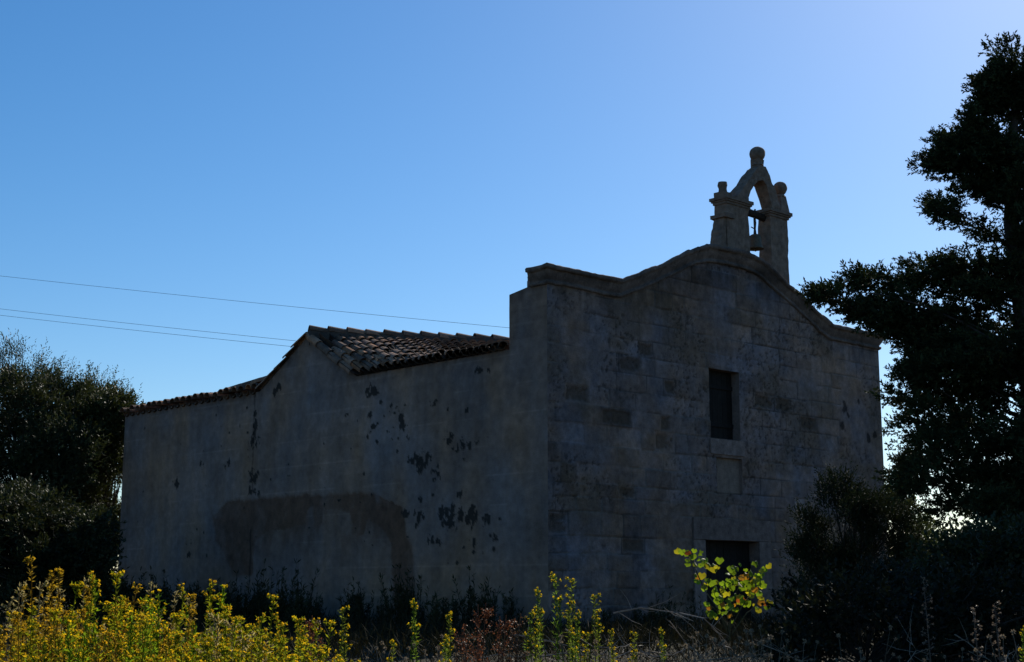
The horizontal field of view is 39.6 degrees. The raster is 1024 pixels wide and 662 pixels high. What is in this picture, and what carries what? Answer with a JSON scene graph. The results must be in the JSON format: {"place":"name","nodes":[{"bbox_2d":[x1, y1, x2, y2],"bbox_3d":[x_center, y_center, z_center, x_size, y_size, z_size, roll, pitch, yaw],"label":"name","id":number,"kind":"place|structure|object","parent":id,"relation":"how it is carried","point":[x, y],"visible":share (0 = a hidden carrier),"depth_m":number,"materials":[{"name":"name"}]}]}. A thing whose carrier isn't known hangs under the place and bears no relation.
{"place":"outdoors","nodes":[
{"label":"outdoors","id":0,"kind":"place"},
{"bbox_2d":[4,276,507,327],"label":"overhead cable","id":1,"kind":"object","parent":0,"point":[261,303],"visible":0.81,"depth_m":56.39,"materials":[{"name":"grey plastic"}]},
{"bbox_2d":[0,0,1023,585],"label":"sky","id":2,"kind":"structure","parent":0,"point":[408,159],"materials":[{"name":"blue"}]},
{"bbox_2d":[1,590,1023,661],"bbox_3d":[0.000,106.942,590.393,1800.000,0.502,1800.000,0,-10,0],"label":"ground","id":3,"kind":"structure","parent":0,"point":[427,658],"depth_m":17.31,"materials":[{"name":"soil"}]},
{"bbox_2d":[0,618,60,661],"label":"fleabane plant","id":4,"kind":"object","parent":3,"relation":"on","point":[12,636],"visible":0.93,"depth_m":5.01,"materials":[{"name":"yellow plant"}]},
{"bbox_2d":[0,600,61,659],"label":"fleabane plant","id":5,"kind":"object","parent":3,"relation":"on","point":[22,636],"visible":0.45,"depth_m":6.11,"materials":[{"name":"yellow plant"}]},
{"bbox_2d":[0,580,72,658],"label":"fleabane plant","id":6,"kind":"object","parent":3,"relation":"on","point":[44,584],"visible":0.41,"depth_m":6.61,"materials":[{"name":"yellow plant"}]},
{"bbox_2d":[0,328,114,619],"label":"olive tree","id":7,"kind":"object","parent":3,"relation":"on","point":[37,435],"visible":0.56,"depth_m":34.77,"materials":[{"name":"green plant"}]},
{"bbox_2d":[0,581,126,661],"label":"fleabane plant","id":8,"kind":"object","parent":3,"relation":"on","point":[33,622],"visible":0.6,"depth_m":6.10,"materials":[{"name":"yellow plant"}]},
{"bbox_2d":[9,610,118,661],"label":"fleabane plant","id":9,"kind":"object","parent":3,"relation":"on","point":[93,655],"visible":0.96,"depth_m":4.98,"materials":[{"name":"yellow plant"}]},
{"bbox_2d":[0,473,142,624],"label":"dark bush","id":10,"kind":"object","parent":3,"relation":"on","point":[79,545],"visible":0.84,"depth_m":26.08,"materials":[{"name":"green plant"}]},
{"bbox_2d":[36,576,107,661],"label":"fleabane plant","id":11,"kind":"object","parent":3,"relation":"on","point":[60,592],"visible":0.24,"depth_m":6.83,"materials":[{"name":"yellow plant"}]},
{"bbox_2d":[22,556,125,661],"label":"fleabane plant","id":12,"kind":"object","parent":3,"relation":"on","point":[64,613],"visible":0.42,"depth_m":6.50,"materials":[{"name":"yellow plant"}]},
{"bbox_2d":[8,566,141,660],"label":"fleabane plant","id":13,"kind":"object","parent":3,"relation":"on","point":[60,571],"visible":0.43,"depth_m":6.06,"materials":[{"name":"yellow plant"}]},
{"bbox_2d":[35,618,115,661],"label":"fleabane plant","id":14,"kind":"object","parent":3,"relation":"on","point":[63,655],"visible":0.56,"depth_m":5.89,"materials":[{"name":"yellow plant"}]},
{"bbox_2d":[8,608,155,661],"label":"fleabane plant","id":15,"kind":"object","parent":3,"relation":"on","point":[53,613],"visible":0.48,"depth_m":5.64,"materials":[{"name":"yellow plant"}]},
{"bbox_2d":[23,603,162,661],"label":"fleabane plant","id":16,"kind":"object","parent":3,"relation":"on","point":[129,656],"visible":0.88,"depth_m":5.20,"materials":[{"name":"yellow plant"}]},
{"bbox_2d":[42,360,146,614],"bbox_3d":[-10.892,4.128,36.807,2.819,6.921,4.589,4,-11,-21],"label":"olive tree","id":17,"kind":"object","parent":3,"relation":"on","point":[105,403],"visible":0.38,"depth_m":35.92,"materials":[{"name":"green plant"}]},
{"bbox_2d":[65,618,127,661],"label":"fleabane plant","id":18,"kind":"object","parent":3,"relation":"on","point":[80,651],"visible":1,"depth_m":4.78,"materials":[{"name":"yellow plant"}]},
{"bbox_2d":[60,571,141,661],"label":"fleabane plant","id":19,"kind":"object","parent":3,"relation":"on","point":[92,606],"visible":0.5,"depth_m":6.01,"materials":[{"name":"yellow plant"}]},
{"bbox_2d":[36,617,183,661],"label":"fleabane plant","id":20,"kind":"object","parent":3,"relation":"on","point":[136,651],"visible":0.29,"depth_m":5.31,"materials":[{"name":"yellow plant"}]},
{"bbox_2d":[75,578,168,661],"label":"fleabane plant","id":21,"kind":"object","parent":3,"relation":"on","point":[96,598],"visible":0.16,"depth_m":6.37,"materials":[{"name":"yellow plant"}]},
{"bbox_2d":[81,584,176,661],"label":"fleabane plant","id":22,"kind":"object","parent":3,"relation":"on","point":[87,589],"visible":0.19,"depth_m":6.53,"materials":[{"name":"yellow plant"}]},
{"bbox_2d":[82,623,197,661],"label":"fleabane plant","id":23,"kind":"object","parent":3,"relation":"on","point":[94,637],"visible":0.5,"depth_m":5.56,"materials":[{"name":"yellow plant"}]},
{"bbox_2d":[66,570,218,661],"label":"fleabane plant","id":24,"kind":"object","parent":3,"relation":"on","point":[110,624],"visible":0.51,"depth_m":6.26,"materials":[{"name":"yellow plant"}]},
{"bbox_2d":[112,603,174,661],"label":"fleabane plant","id":25,"kind":"object","parent":3,"relation":"on","point":[129,621],"visible":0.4,"depth_m":5.63,"materials":[{"name":"yellow plant"}]},
{"bbox_2d":[115,625,173,661],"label":"fleabane plant","id":26,"kind":"object","parent":3,"relation":"on","point":[165,640],"visible":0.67,"depth_m":5.45,"materials":[{"name":"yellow plant"}]},
{"bbox_2d":[62,584,229,661],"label":"fleabane plant","id":27,"kind":"object","parent":3,"relation":"on","point":[158,596],"visible":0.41,"depth_m":5.88,"materials":[{"name":"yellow plant"}]},
{"bbox_2d":[108,614,202,661],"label":"fleabane plant","id":28,"kind":"object","parent":3,"relation":"on","point":[121,636],"visible":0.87,"depth_m":4.72,"materials":[{"name":"yellow plant"}]},
{"bbox_2d":[111,593,204,659],"bbox_3d":[-1.490,1.752,6.298,0.369,1.178,0.503,-8,-13,39],"label":"fleabane plant","id":29,"kind":"object","parent":3,"relation":"on","point":[193,597],"visible":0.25,"depth_m":6.32,"materials":[{"name":"yellow plant"}]},
{"bbox_2d":[146,579,173,619],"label":"wall weed","id":30,"kind":"object","parent":3,"relation":"on","point":[165,594],"depth_m":29.72,"materials":[{"name":"green plant"}]},
{"bbox_2d":[122,581,209,657],"bbox_3d":[-1.628,1.811,6.778,0.408,1.231,0.502,-1,-10,8],"label":"fleabane plant","id":31,"kind":"object","parent":3,"relation":"on","point":[175,596],"visible":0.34,"depth_m":6.86,"materials":[{"name":"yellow plant"}]},
{"bbox_2d":[155,587,181,621],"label":"wall weed","id":32,"kind":"object","parent":3,"relation":"on","point":[177,607],"depth_m":27.66,"materials":[{"name":"green plant"}]},
{"bbox_2d":[112,612,227,661],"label":"fleabane plant","id":33,"kind":"object","parent":3,"relation":"on","point":[121,644],"visible":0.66,"depth_m":5.19,"materials":[{"name":"yellow plant"}]},
{"bbox_2d":[144,618,196,661],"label":"fleabane plant","id":34,"kind":"object","parent":3,"relation":"on","point":[192,651],"visible":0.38,"depth_m":5.54,"materials":[{"name":"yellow plant"}]},
{"bbox_2d":[148,608,196,661],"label":"fleabane plant","id":35,"kind":"object","parent":3,"relation":"on","point":[188,621],"visible":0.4,"depth_m":5.84,"materials":[{"name":"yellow plant"}]},
{"bbox_2d":[136,583,216,657],"bbox_3d":[-1.601,1.753,6.427,0.385,1.222,0.506,8,-13,-39],"label":"fleabane plant","id":36,"kind":"object","parent":3,"relation":"on","point":[182,607],"visible":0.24,"depth_m":6.61,"materials":[{"name":"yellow plant"}]},
{"bbox_2d":[137,616,246,661],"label":"fleabane plant","id":37,"kind":"object","parent":3,"relation":"on","point":[179,651],"visible":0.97,"depth_m":4.94,"materials":[{"name":"yellow plant"}]},
{"bbox_2d":[137,612,255,660],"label":"fleabane plant","id":38,"kind":"object","parent":3,"relation":"on","point":[174,617],"visible":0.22,"depth_m":6.14,"materials":[{"name":"yellow plant"}]},
{"bbox_2d":[191,592,212,626],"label":"wall weed","id":39,"kind":"object","parent":3,"relation":"on","point":[199,603],"depth_m":26.93,"materials":[{"name":"green plant"}]},
{"bbox_2d":[162,630,252,661],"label":"fleabane plant","id":40,"kind":"object","parent":3,"relation":"on","point":[177,635],"visible":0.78,"depth_m":5.28,"materials":[{"name":"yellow plant"}]},
{"bbox_2d":[168,579,253,661],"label":"fleabane plant","id":41,"kind":"object","parent":3,"relation":"on","point":[207,612],"visible":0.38,"depth_m":5.99,"materials":[{"name":"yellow plant"}]},
{"bbox_2d":[195,626,230,661],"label":"fleabane plant","id":42,"kind":"object","parent":3,"relation":"on","point":[209,632],"visible":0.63,"depth_m":5.25,"materials":[{"name":"green plant"}]},
{"bbox_2d":[162,603,286,661],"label":"fleabane plant","id":43,"kind":"object","parent":3,"relation":"on","point":[227,607],"visible":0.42,"depth_m":6.01,"materials":[{"name":"yellow plant"}]},
{"bbox_2d":[207,613,249,661],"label":"fleabane plant","id":44,"kind":"object","parent":3,"relation":"on","point":[210,615],"visible":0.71,"depth_m":5.26,"materials":[{"name":"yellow plant"}]},
{"bbox_2d":[152,593,308,661],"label":"fleabane plant","id":45,"kind":"object","parent":3,"relation":"on","point":[273,602],"visible":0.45,"depth_m":6.13,"materials":[{"name":"yellow plant"}]},
{"bbox_2d":[227,616,240,661],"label":"fleabane plant","id":46,"kind":"object","parent":3,"relation":"on","point":[234,627],"visible":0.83,"depth_m":5.09,"materials":[{"name":"green plant"}]},
{"bbox_2d":[230,593,258,626],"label":"wall weed","id":47,"kind":"object","parent":3,"relation":"on","point":[248,609],"depth_m":25.96,"materials":[{"name":"green plant"}]},
{"bbox_2d":[217,606,272,661],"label":"fleabane plant","id":48,"kind":"object","parent":3,"relation":"on","point":[224,629],"visible":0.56,"depth_m":5.33,"materials":[{"name":"yellow plant"}]},
{"bbox_2d":[223,619,273,661],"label":"fleabane plant","id":49,"kind":"object","parent":3,"relation":"on","point":[252,636],"visible":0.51,"depth_m":5.32,"materials":[{"name":"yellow plant"}]},
{"bbox_2d":[252,612,267,661],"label":"fleabane plant","id":50,"kind":"object","parent":3,"relation":"on","point":[260,633],"visible":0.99,"depth_m":4.93,"materials":[{"name":"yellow plant"}]},
{"bbox_2d":[252,558,275,623],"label":"wall weed","id":51,"kind":"object","parent":3,"relation":"on","point":[263,584],"depth_m":25.99,"materials":[{"name":"green plant"}]},
{"bbox_2d":[257,585,283,630],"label":"wall weed","id":52,"kind":"object","parent":3,"relation":"on","point":[268,604],"depth_m":25.04,"materials":[{"name":"green plant"}]},
{"bbox_2d":[202,615,344,661],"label":"fleabane plant","id":53,"kind":"object","parent":3,"relation":"on","point":[294,618],"visible":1,"depth_m":5.16,"materials":[{"name":"yellow plant"}]},
{"bbox_2d":[203,611,344,661],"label":"fleabane plant","id":54,"kind":"object","parent":3,"relation":"on","point":[208,639],"visible":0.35,"depth_m":5.61,"materials":[{"name":"yellow plant"}]},
{"bbox_2d":[265,567,294,623],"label":"wall weed","id":55,"kind":"object","parent":3,"relation":"on","point":[280,616],"depth_m":25.04,"materials":[{"name":"green plant"}]},
{"bbox_2d":[232,616,330,661],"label":"fleabane plant","id":56,"kind":"object","parent":3,"relation":"on","point":[254,647],"visible":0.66,"depth_m":5.35,"materials":[{"name":"yellow plant"}]},
{"bbox_2d":[276,621,292,660],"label":"fleabane plant","id":57,"kind":"object","parent":3,"relation":"on","point":[283,638],"visible":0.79,"depth_m":5.06,"materials":[{"name":"green plant"}]},
{"bbox_2d":[220,618,360,661],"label":"fleabane plant","id":58,"kind":"object","parent":3,"relation":"on","point":[292,657],"visible":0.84,"depth_m":5.20,"materials":[{"name":"yellow plant"}]},
{"bbox_2d":[276,558,319,630],"bbox_3d":[-3.893,4.803,25.869,0.779,1.384,0.449,0,-10,3],"label":"wall weed","id":59,"kind":"object","parent":3,"relation":"on","point":[297,584],"depth_m":25.90,"materials":[{"name":"green plant"}]},
{"bbox_2d":[276,617,324,661],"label":"fleabane plant","id":60,"kind":"object","parent":3,"relation":"on","point":[316,634],"visible":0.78,"depth_m":5.95,"materials":[{"name":"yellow plant"}]},
{"bbox_2d":[293,588,322,628],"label":"wall weed","id":61,"kind":"object","parent":3,"relation":"on","point":[297,606],"depth_m":24.69,"materials":[{"name":"green plant"}]},
{"bbox_2d":[302,616,330,661],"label":"dock plant","id":62,"kind":"object","parent":3,"relation":"on","point":[312,632],"visible":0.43,"depth_m":7.37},
{"bbox_2d":[334,605,351,661],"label":"fleabane sprig","id":63,"kind":"object","parent":3,"relation":"on","point":[341,633],"visible":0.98,"depth_m":7.36,"materials":[{"name":"green plant"}]},
{"bbox_2d":[336,592,366,632],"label":"wall weed","id":64,"kind":"object","parent":3,"relation":"on","point":[345,613],"depth_m":25.20,"materials":[{"name":"green plant"}]},
{"bbox_2d":[343,581,374,629],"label":"wall weed","id":65,"kind":"object","parent":3,"relation":"on","point":[358,607],"depth_m":24.38,"materials":[{"name":"green plant"}]},
{"bbox_2d":[379,563,412,634],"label":"wall weed","id":66,"kind":"object","parent":3,"relation":"on","point":[392,610],"depth_m":23.73,"materials":[{"name":"green plant"}]},
{"bbox_2d":[379,564,421,635],"bbox_3d":[-1.885,4.490,23.771,0.708,1.258,0.409,-7,-13,36],"label":"wall weed","id":67,"kind":"object","parent":3,"relation":"on","point":[400,610],"depth_m":23.72,"materials":[{"name":"green plant"}]},
{"bbox_2d":[397,568,422,621],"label":"wall weed","id":68,"kind":"object","parent":3,"relation":"on","point":[406,607],"depth_m":24.41,"materials":[{"name":"green plant"}]},
{"bbox_2d":[407,598,420,661],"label":"fleabane sprig","id":69,"kind":"object","parent":3,"relation":"on","point":[418,625],"visible":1,"depth_m":7.83,"materials":[{"name":"green plant"}]},
{"bbox_2d":[409,592,442,640],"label":"wall weed","id":70,"kind":"object","parent":3,"relation":"on","point":[434,612],"depth_m":22.26,"materials":[{"name":"green plant"}]},
{"bbox_2d":[440,611,454,661],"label":"fleabane sprig","id":71,"kind":"object","parent":3,"relation":"on","point":[448,653],"visible":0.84,"depth_m":7.86,"materials":[{"name":"green plant"}]},
{"bbox_2d":[438,594,465,627],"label":"wall weed","id":72,"kind":"object","parent":3,"relation":"on","point":[456,605],"depth_m":23.52,"materials":[{"name":"green plant"}]},
{"bbox_2d":[444,590,472,629],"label":"wall weed","id":73,"kind":"object","parent":3,"relation":"on","point":[467,612],"depth_m":24.11,"materials":[{"name":"green plant"}]},
{"bbox_2d":[451,565,489,631],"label":"wall weed","id":74,"kind":"object","parent":3,"relation":"on","point":[469,603],"depth_m":24.02,"materials":[{"name":"green plant"}]},
{"bbox_2d":[453,603,496,661],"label":"dock plant","id":75,"kind":"object","parent":3,"relation":"on","point":[462,648],"visible":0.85,"depth_m":8.36,"materials":[{"name":"plant"}]},
{"bbox_2d":[470,582,501,631],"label":"wall weed","id":76,"kind":"object","parent":3,"relation":"on","point":[494,610],"depth_m":23.28,"materials":[{"name":"green plant"}]},
{"bbox_2d":[469,617,515,661],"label":"dock plant","id":77,"kind":"object","parent":3,"relation":"on","point":[498,638],"visible":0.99,"depth_m":7.98,"materials":[{"name":"plant"}]},
{"bbox_2d":[118,146,887,634],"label":"stone chapel","id":78,"kind":"structure","parent":3,"relation":"on","point":[610,438],"depth_m":27.33,"materials":[{"name":"beige stone"}]},
{"bbox_2d":[706,541,751,629],"bbox_3d":[4.024,4.907,27.052,1.600,1.795,0.080,9,-14,-42],"label":"door","id":79,"kind":"structure","parent":78,"relation":"in","point":[733,553],"depth_m":27.19,"materials":[{"name":"brown wood"}]},
{"bbox_2d":[748,209,765,251],"bbox_3d":[4.967,-2.078,29.267,0.929,0.907,0.366,9,-14,-42],"label":"church bell","id":80,"kind":"object","parent":78,"relation":"hanging from","point":[755,241],"visible":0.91,"depth_m":29.21,"materials":[{"name":"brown metal"}]},
{"bbox_2d":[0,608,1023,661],"bbox_3d":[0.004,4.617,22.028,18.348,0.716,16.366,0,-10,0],"label":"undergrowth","id":81,"kind":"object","parent":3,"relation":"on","point":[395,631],"visible":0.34,"depth_m":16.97,"materials":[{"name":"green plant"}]},
{"bbox_2d":[495,613,529,661],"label":"dock plant","id":82,"kind":"object","parent":3,"relation":"on","point":[515,647],"visible":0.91,"depth_m":8.16,"materials":[{"name":"plant"}]},
{"bbox_2d":[501,587,523,628],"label":"wall weed","id":83,"kind":"object","parent":3,"relation":"on","point":[511,609],"depth_m":23.65,"materials":[{"name":"green plant"}]},
{"bbox_2d":[523,610,535,661],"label":"fleabane sprig","id":84,"kind":"object","parent":3,"relation":"on","point":[529,636],"visible":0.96,"depth_m":8.28,"materials":[{"name":"green plant"}]},
{"bbox_2d":[532,606,546,661],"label":"fleabane sprig","id":85,"kind":"object","parent":3,"relation":"on","point":[537,631],"visible":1,"depth_m":8.35,"materials":[{"name":"green plant"}]},
{"bbox_2d":[533,587,545,661],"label":"fleabane sprig","id":86,"kind":"object","parent":3,"relation":"on","point":[538,599],"visible":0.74,"depth_m":8.82,"materials":[{"name":"green plant"}]},
{"bbox_2d":[548,571,563,661],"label":"fleabane sprig","id":87,"kind":"object","parent":3,"relation":"on","point":[553,575],"visible":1,"depth_m":8.88,"materials":[{"name":"green plant"}]},
{"bbox_2d":[562,577,578,661],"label":"fleabane sprig","id":88,"kind":"object","parent":3,"relation":"on","point":[572,580],"visible":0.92,"depth_m":9.02,"materials":[{"name":"green plant"}]},
{"bbox_2d":[571,609,583,661],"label":"fleabane sprig","id":89,"kind":"object","parent":3,"relation":"on","point":[575,636],"visible":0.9,"depth_m":8.11,"materials":[{"name":"green plant"}]},
{"bbox_2d":[547,635,608,661],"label":"seed stalk","id":90,"kind":"object","parent":3,"relation":"on","point":[594,651],"visible":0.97,"depth_m":8.63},
{"bbox_2d":[589,593,603,661],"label":"fleabane sprig","id":91,"kind":"object","parent":3,"relation":"on","point":[596,634],"visible":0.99,"depth_m":8.81,"materials":[{"name":"green plant"}]},
{"bbox_2d":[684,631,745,661],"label":"seed stalk","id":92,"kind":"object","parent":3,"relation":"on","point":[710,638],"visible":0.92,"depth_m":9.19,"materials":[{"name":"plant"}]},
{"bbox_2d":[674,547,773,656],"bbox_3d":[2.525,3.182,16.711,1.197,1.278,0.455,0,-10,0],"label":"young vine","id":93,"kind":"object","parent":3,"relation":"on","point":[741,585],"visible":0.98,"depth_m":16.67,"materials":[{"name":"green plant"}]},
{"bbox_2d":[427,618,1023,661],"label":"dead stems","id":94,"kind":"object","parent":3,"relation":"on","point":[723,652],"visible":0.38,"depth_m":12.29,"materials":[{"name":"plant"}]},
{"bbox_2d":[613,592,704,639],"bbox_3d":[1.093,2.100,10.531,0.652,0.365,0.255,-4,-11,19],"label":"dry twig","id":95,"kind":"object","parent":94,"relation":"on","point":[649,608],"visible":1,"depth_m":10.53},
{"bbox_2d":[709,634,773,661],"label":"seed stalk","id":96,"kind":"object","parent":3,"relation":"on","point":[723,641],"visible":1,"depth_m":8.04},
{"bbox_2d":[733,625,796,661],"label":"seed stalk","id":97,"kind":"object","parent":3,"relation":"on","point":[781,648],"visible":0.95,"depth_m":9.72,"materials":[{"name":"plant"}]},
{"bbox_2d":[774,460,933,642],"bbox_3d":[5.207,3.350,21.210,2.663,2.948,1.985,0,-10,0],"label":"tall shrub","id":98,"kind":"object","parent":3,"relation":"on","point":[861,507],"visible":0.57,"depth_m":21.05,"materials":[{"name":"green plant"}]},
{"bbox_2d":[750,551,1023,661],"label":"bramble thicket","id":99,"kind":"object","parent":3,"relation":"on","point":[955,596],"visible":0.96,"depth_m":11.76,"materials":[{"name":"green plant"}]},
{"bbox_2d":[793,30,1023,534],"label":"cypress tree","id":100,"kind":"object","parent":3,"relation":"on","point":[964,354],"visible":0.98,"depth_m":17.98,"materials":[{"name":"green plant"}]},
{"bbox_2d":[884,463,943,562],"bbox_3d":[9.052,4.858,32.677,1.827,4.028,2.860,-3,-10,14],"label":"young oak","id":101,"kind":"object","parent":3,"relation":"on","point":[928,526],"visible":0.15,"depth_m":32.20,"materials":[{"name":"green plant"}]},
{"bbox_2d":[921,577,935,661],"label":"mullein spike","id":102,"kind":"object","parent":3,"relation":"on","point":[925,606],"visible":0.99,"depth_m":9.31,"materials":[{"name":"plant"}]},
{"bbox_2d":[891,508,1023,661],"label":"broadleaf bush","id":103,"kind":"object","parent":3,"relation":"on","point":[985,546],"visible":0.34,"depth_m":13.93,"materials":[{"name":"green plant"}]},
{"bbox_2d":[971,605,984,661],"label":"mullein spike","id":104,"kind":"object","parent":3,"relation":"on","point":[975,630],"visible":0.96,"depth_m":8.80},
{"bbox_2d":[991,601,1004,661],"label":"mullein spike","id":105,"kind":"object","parent":3,"relation":"on","point":[998,636],"visible":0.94,"depth_m":9.21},
{"bbox_2d":[974,629,1023,661],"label":"seed stalk","id":106,"kind":"object","parent":3,"relation":"on","point":[1002,636],"visible":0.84,"depth_m":8.32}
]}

